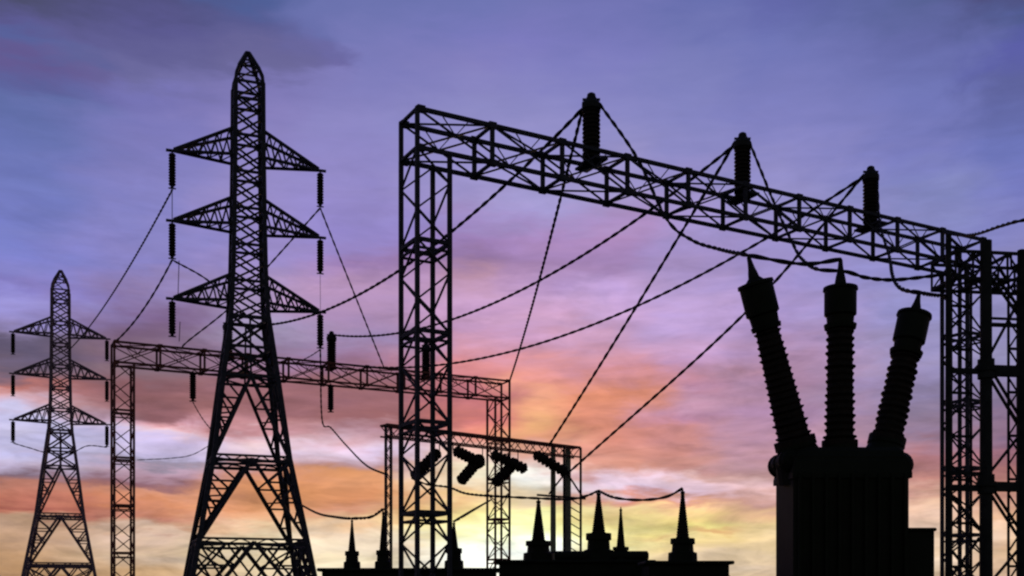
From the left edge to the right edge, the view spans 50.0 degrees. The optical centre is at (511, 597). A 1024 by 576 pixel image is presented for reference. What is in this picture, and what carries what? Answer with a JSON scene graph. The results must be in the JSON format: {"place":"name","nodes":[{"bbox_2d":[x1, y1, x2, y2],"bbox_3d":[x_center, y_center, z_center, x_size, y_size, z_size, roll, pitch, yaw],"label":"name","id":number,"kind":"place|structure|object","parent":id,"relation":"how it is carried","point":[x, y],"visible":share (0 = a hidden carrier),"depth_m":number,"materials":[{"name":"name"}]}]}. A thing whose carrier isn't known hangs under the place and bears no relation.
{"place":"outdoors","nodes":[
{"label":"outdoors","id":0,"kind":"place"},
{"bbox_2d":[0,0,1023,575],"label":"sky","id":1,"kind":"structure","parent":0,"point":[927,94],"materials":[{"name":"purple"}]},
{"bbox_3d":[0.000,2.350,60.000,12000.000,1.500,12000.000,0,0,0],"label":"ground","id":2,"kind":"structure","parent":0,"visible":0},
{"bbox_2d":[9,270,110,575],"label":"transmission tower","id":3,"kind":"structure","parent":2,"relation":"on","point":[28,564],"depth_m":102.48,"materials":[{"name":"metal"}]},
{"bbox_2d":[11,332,14,354],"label":"suspension insulator","id":4,"kind":"object","parent":3,"relation":"hanging from","point":[12,343],"visible":1,"depth_m":101.79,"materials":[{"name":"brown ceramic"}]},
{"bbox_2d":[11,420,14,442],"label":"suspension insulator","id":5,"kind":"object","parent":3,"relation":"hanging from","point":[12,431],"visible":1,"depth_m":101.79,"materials":[{"name":"brown ceramic"}]},
{"bbox_2d":[11,374,14,395],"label":"suspension insulator","id":6,"kind":"object","parent":3,"relation":"hanging from","point":[13,384],"visible":1,"depth_m":101.79,"materials":[{"name":"brown ceramic"}]},
{"bbox_2d":[13,443,106,453],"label":"conductor","id":7,"kind":"object","parent":3,"relation":"attached to","point":[58,453],"visible":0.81,"depth_m":103.33,"materials":[{"name":"metal"}]},
{"bbox_2d":[105,380,108,401],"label":"suspension insulator","id":8,"kind":"object","parent":3,"relation":"hanging from","point":[106,390],"visible":1,"depth_m":104.62,"materials":[{"name":"brown ceramic"}]},
{"bbox_2d":[105,425,108,446],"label":"suspension insulator","id":9,"kind":"object","parent":3,"relation":"hanging from","point":[106,435],"visible":1,"depth_m":104.62,"materials":[{"name":"brown ceramic"}]},
{"bbox_2d":[105,340,108,360],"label":"suspension insulator","id":10,"kind":"object","parent":3,"relation":"hanging from","point":[106,350],"visible":1,"depth_m":104.62,"materials":[{"name":"brown ceramic"}]},
{"bbox_2d":[66,189,172,352],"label":"conductor","id":11,"kind":"object","parent":3,"relation":"attached to","point":[152,226],"visible":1,"depth_m":72.35,"materials":[{"name":"metal"}]},
{"bbox_2d":[166,51,325,575],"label":"transmission tower","id":12,"kind":"structure","parent":2,"relation":"on","point":[286,479],"depth_m":61.30,"materials":[{"name":"metal"}]},
{"bbox_2d":[168,152,175,189],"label":"suspension insulator","id":13,"kind":"object","parent":12,"relation":"hanging from","point":[172,170],"visible":1,"depth_m":60.46,"materials":[{"name":"brown ceramic"}]},
{"bbox_2d":[168,222,175,259],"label":"suspension insulator","id":14,"kind":"object","parent":12,"relation":"hanging from","point":[172,240],"visible":1,"depth_m":60.45,"materials":[{"name":"brown ceramic"}]},
{"bbox_2d":[116,259,172,339],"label":"conductor","id":15,"kind":"object","parent":14,"relation":"hanging from","point":[148,301],"visible":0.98,"depth_m":62.23,"materials":[{"name":"metal"}]},
{"bbox_2d":[172,259,245,313],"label":"conductor","id":16,"kind":"object","parent":14,"relation":"attached to","point":[206,279],"visible":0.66,"depth_m":62.61,"materials":[{"name":"metal"}]},
{"bbox_2d":[168,300,175,336],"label":"suspension insulator","id":17,"kind":"object","parent":12,"relation":"hanging from","point":[172,318],"visible":1,"depth_m":60.45,"materials":[{"name":"brown ceramic"}]},
{"bbox_2d":[139,446,207,459],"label":"conductor","id":18,"kind":"object","parent":12,"relation":"attached to","point":[174,457],"visible":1,"depth_m":64.75,"materials":[{"name":"metal"}]},
{"bbox_2d":[317,171,323,207],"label":"suspension insulator","id":19,"kind":"object","parent":12,"relation":"hanging from","point":[320,188],"visible":1,"depth_m":63.28,"materials":[{"name":"brown ceramic"}]},
{"bbox_2d":[182,207,319,346],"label":"conductor","id":20,"kind":"object","parent":19,"relation":"hanging from","point":[272,261],"visible":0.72,"depth_m":66.39,"materials":[{"name":"metal"}]},
{"bbox_2d":[320,208,383,366],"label":"conductor","id":21,"kind":"object","parent":19,"relation":"attached to","point":[351,285],"visible":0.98,"depth_m":67.51,"materials":[{"name":"metal"}]},
{"bbox_2d":[317,238,323,274],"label":"suspension insulator","id":22,"kind":"object","parent":12,"relation":"hanging from","point":[320,255],"visible":1,"depth_m":63.28,"materials":[{"name":"brown ceramic"}]},
{"bbox_2d":[317,313,323,348],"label":"suspension insulator","id":23,"kind":"object","parent":12,"relation":"hanging from","point":[320,330],"visible":0.99,"depth_m":63.28,"materials":[{"name":"brown ceramic"}]},
{"bbox_2d":[319,349,387,475],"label":"conductor","id":24,"kind":"object","parent":23,"relation":"hanging from","point":[366,465],"visible":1,"depth_m":65.85,"materials":[{"name":"metal"}]},
{"bbox_2d":[110,339,510,575],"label":"lattice gantry","id":25,"kind":"object","parent":2,"relation":"on","point":[114,410],"visible":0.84,"depth_m":68.99,"materials":[{"name":"metal"}]},
{"bbox_2d":[189,371,195,401],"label":"hanging insulator","id":26,"kind":"object","parent":25,"relation":"hanging from","point":[192,385],"visible":1,"depth_m":66.93,"materials":[{"name":"brown ceramic"}]},
{"bbox_2d":[192,402,209,428],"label":"conductor","id":27,"kind":"object","parent":26,"relation":"attached to","point":[200,415],"visible":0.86,"depth_m":65.43,"materials":[{"name":"metal"}]},
{"bbox_2d":[222,322,232,351],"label":"post insulator","id":28,"kind":"object","parent":25,"relation":"on","point":[223,325],"visible":0.15,"depth_m":67.94,"materials":[{"name":"brown ceramic"}]},
{"bbox_2d":[327,384,333,412],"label":"hanging insulator","id":29,"kind":"object","parent":25,"relation":"hanging from","point":[330,397],"visible":1,"depth_m":70.89,"materials":[{"name":"brown ceramic"}]},
{"bbox_2d":[326,331,336,368],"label":"post insulator","id":30,"kind":"object","parent":25,"relation":"on","point":[331,339],"visible":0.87,"depth_m":70.83,"materials":[{"name":"brown ceramic"}]},
{"bbox_2d":[421,343,429,377],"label":"post insulator","id":31,"kind":"object","parent":25,"relation":"on","point":[425,355],"visible":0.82,"depth_m":73.84,"materials":[{"name":"brown ceramic"}]},
{"bbox_2d":[317,510,500,575],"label":"transformer","id":32,"kind":"object","parent":2,"relation":"on","point":[383,565],"visible":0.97,"depth_m":38.15,"materials":[{"name":"paint"}]},
{"bbox_2d":[298,503,384,519],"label":"conductor","id":33,"kind":"object","parent":32,"relation":"attached to","point":[354,518],"visible":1,"depth_m":40.88,"materials":[{"name":"metal"}]},
{"bbox_2d":[453,499,490,521],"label":"conductor","id":34,"kind":"object","parent":32,"relation":"attached to","point":[467,513],"visible":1,"depth_m":44.27,"materials":[{"name":"metal"}]},
{"bbox_2d":[380,423,585,567],"bbox_3d":[-1.062,-3.161,54.172,12.556,9.538,0.585,0,0,-40],"label":"portal frame","id":35,"kind":"object","parent":2,"relation":"on","point":[567,455],"visible":0.78,"depth_m":56.04,"materials":[{"name":"metal"}]},
{"bbox_2d":[410,444,441,478],"bbox_3d":[-4.024,-6.419,51.341,1.702,2.002,0.580,0,0,-43],"label":"strain insulator","id":36,"kind":"object","parent":35,"relation":"attached to","point":[424,464],"visible":0.52,"depth_m":51.19,"materials":[{"name":"brown ceramic"}]},
{"bbox_2d":[453,444,484,468],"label":"strain insulator","id":37,"kind":"object","parent":35,"relation":"attached to","point":[465,455],"visible":0.99,"depth_m":52.66,"materials":[{"name":"brown ceramic"}]},
{"bbox_2d":[456,447,484,484],"bbox_3d":[-1.982,-6.409,52.991,0.580,2.022,1.640,0,0,45],"label":"strain insulator","id":38,"kind":"object","parent":35,"relation":"attached to","point":[466,474],"visible":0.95,"depth_m":52.68,"materials":[{"name":"brown ceramic"}]},
{"bbox_2d":[491,451,519,486],"bbox_3d":[-0.310,-6.432,54.429,1.710,1.977,0.580,0,0,-42],"label":"strain insulator","id":39,"kind":"object","parent":35,"relation":"attached to","point":[501,476],"visible":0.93,"depth_m":54.08,"materials":[{"name":"brown ceramic"}]},
{"bbox_2d":[490,448,527,473],"bbox_3d":[-0.149,-6.789,54.358,2.119,1.263,0.580,0,0,-29],"label":"strain insulator","id":40,"kind":"object","parent":35,"relation":"attached to","point":[508,460],"visible":1,"depth_m":54.17,"materials":[{"name":"brown ceramic"}]},
{"bbox_2d":[533,450,567,476],"bbox_3d":[1.963,-6.841,56.120,2.092,1.255,0.580,0,0,-29],"label":"strain insulator","id":41,"kind":"object","parent":35,"relation":"attached to","point":[550,463],"visible":1,"depth_m":55.94,"materials":[{"name":"brown ceramic"}]},
{"bbox_2d":[568,173,863,473],"bbox_3d":[8.369,-11.629,50.152,0.408,10.613,17.052,0,0,-41],"label":"conductor","id":42,"kind":"object","parent":41,"relation":"attached to","point":[787,267],"visible":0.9,"depth_m":49.67,"materials":[{"name":"metal"}]},
{"bbox_2d":[495,492,655,575],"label":"transformer","id":43,"kind":"object","parent":2,"relation":"on","point":[598,556],"visible":0.99,"depth_m":42.64,"materials":[{"name":"paint"}]},
{"bbox_2d":[411,478,597,500],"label":"conductor","id":44,"kind":"object","parent":43,"relation":"attached to","point":[533,498],"visible":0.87,"depth_m":43.01,"materials":[{"name":"metal"}]},
{"bbox_2d":[598,487,682,501],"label":"conductor","id":45,"kind":"object","parent":43,"relation":"attached to","point":[637,500],"visible":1,"depth_m":38.96,"materials":[{"name":"metal"}]},
{"bbox_2d":[637,488,734,575],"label":"transformer","id":46,"kind":"object","parent":2,"relation":"on","point":[682,559],"visible":1,"depth_m":37.15,"materials":[{"name":"paint"}]},
{"bbox_2d":[398,104,986,575],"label":"lattice gantry","id":47,"kind":"object","parent":2,"relation":"on","point":[432,340],"visible":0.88,"depth_m":36.23,"materials":[{"name":"metal"}]},
{"bbox_2d":[582,92,600,164],"bbox_3d":[2.709,-16.000,37.498,0.643,2.440,0.660,0,0,0],"label":"post insulator","id":48,"kind":"object","parent":47,"relation":"on","point":[591,109],"visible":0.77,"depth_m":37.27,"materials":[{"name":"brown ceramic"}]},
{"bbox_2d":[262,109,580,325],"bbox_3d":[-7.445,-15.742,52.770,0.134,2.618,36.711,0,0,-34],"label":"conductor","id":49,"kind":"object","parent":48,"relation":"attached to","point":[529,162],"visible":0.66,"depth_m":44.70,"materials":[{"name":"metal"}]},
{"bbox_2d":[509,101,583,381],"bbox_3d":[1.148,-15.948,56.860,0.134,1.996,38.831,0,0,-4],"label":"conductor","id":50,"kind":"object","parent":48,"relation":"attached to","point":[556,215],"visible":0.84,"depth_m":49.31,"materials":[{"name":"metal"}]},
{"bbox_2d":[600,103,841,265],"bbox_3d":[4.724,-12.318,31.419,2.011,9.214,12.695,0,0,-19],"label":"conductor","id":51,"kind":"object","parent":48,"relation":"attached to","point":[756,256],"visible":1,"depth_m":31.22,"materials":[{"name":"metal"}]},
{"bbox_2d":[733,132,751,199],"bbox_3d":[8.542,-16.000,40.691,0.644,2.440,0.660,0,0,0],"label":"post insulator","id":52,"kind":"object","parent":47,"relation":"on","point":[742,150],"visible":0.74,"depth_m":40.47,"materials":[{"name":"brown ceramic"}]},
{"bbox_2d":[332,147,729,336],"bbox_3d":[-1.567,-15.849,55.878,0.134,2.435,36.518,0,0,-34],"label":"conductor","id":53,"kind":"object","parent":52,"relation":"attached to","point":[705,168],"visible":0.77,"depth_m":50.24,"materials":[{"name":"metal"}]},
{"bbox_2d":[549,141,734,445],"bbox_3d":[5.107,-12.335,48.349,0.134,9.208,16.639,0,0,-23],"label":"conductor","id":54,"kind":"object","parent":52,"relation":"attached to","point":[725,158],"visible":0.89,"depth_m":47.39,"materials":[{"name":"metal"}]},
{"bbox_2d":[750,143,944,281],"bbox_3d":[10.158,-12.647,34.578,4.260,8.552,12.280,0,0,0],"label":"conductor","id":55,"kind":"object","parent":52,"relation":"attached to","point":[850,272],"visible":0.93,"depth_m":30.67,"materials":[{"name":"metal"}]},
{"bbox_2d":[862,166,878,227],"bbox_3d":[14.332,-16.000,43.859,0.643,2.440,0.660,0,0,0],"label":"post insulator","id":56,"kind":"object","parent":47,"relation":"on","point":[870,176],"visible":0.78,"depth_m":43.63,"materials":[{"name":"brown ceramic"}]},
{"bbox_2d":[348,179,857,368],"bbox_3d":[1.876,-15.145,57.382,0.134,3.792,36.805,0,0,-43],"label":"conductor","id":57,"kind":"object","parent":56,"relation":"attached to","point":[685,282],"visible":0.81,"depth_m":53.48,"materials":[{"name":"metal"}]},
{"bbox_2d":[876,179,946,297],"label":"conductor","id":58,"kind":"object","parent":56,"relation":"attached to","point":[916,292],"visible":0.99,"depth_m":31.90,"materials":[{"name":"metal"}]},
{"bbox_2d":[943,218,1023,236],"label":"conductor","id":59,"kind":"object","parent":47,"relation":"attached to","point":[990,229],"visible":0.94,"depth_m":34.36,"materials":[{"name":"metal"}]},
{"bbox_2d":[738,256,936,575],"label":"power transformer","id":60,"kind":"object","parent":2,"relation":"on","point":[842,503],"visible":1,"depth_m":25.15,"materials":[{"name":"paint"}]},
{"bbox_2d":[931,233,1023,575],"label":"braced pole frame","id":61,"kind":"object","parent":2,"relation":"on","point":[987,371],"visible":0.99,"depth_m":31.03,"materials":[{"name":"metal"}]}
]}

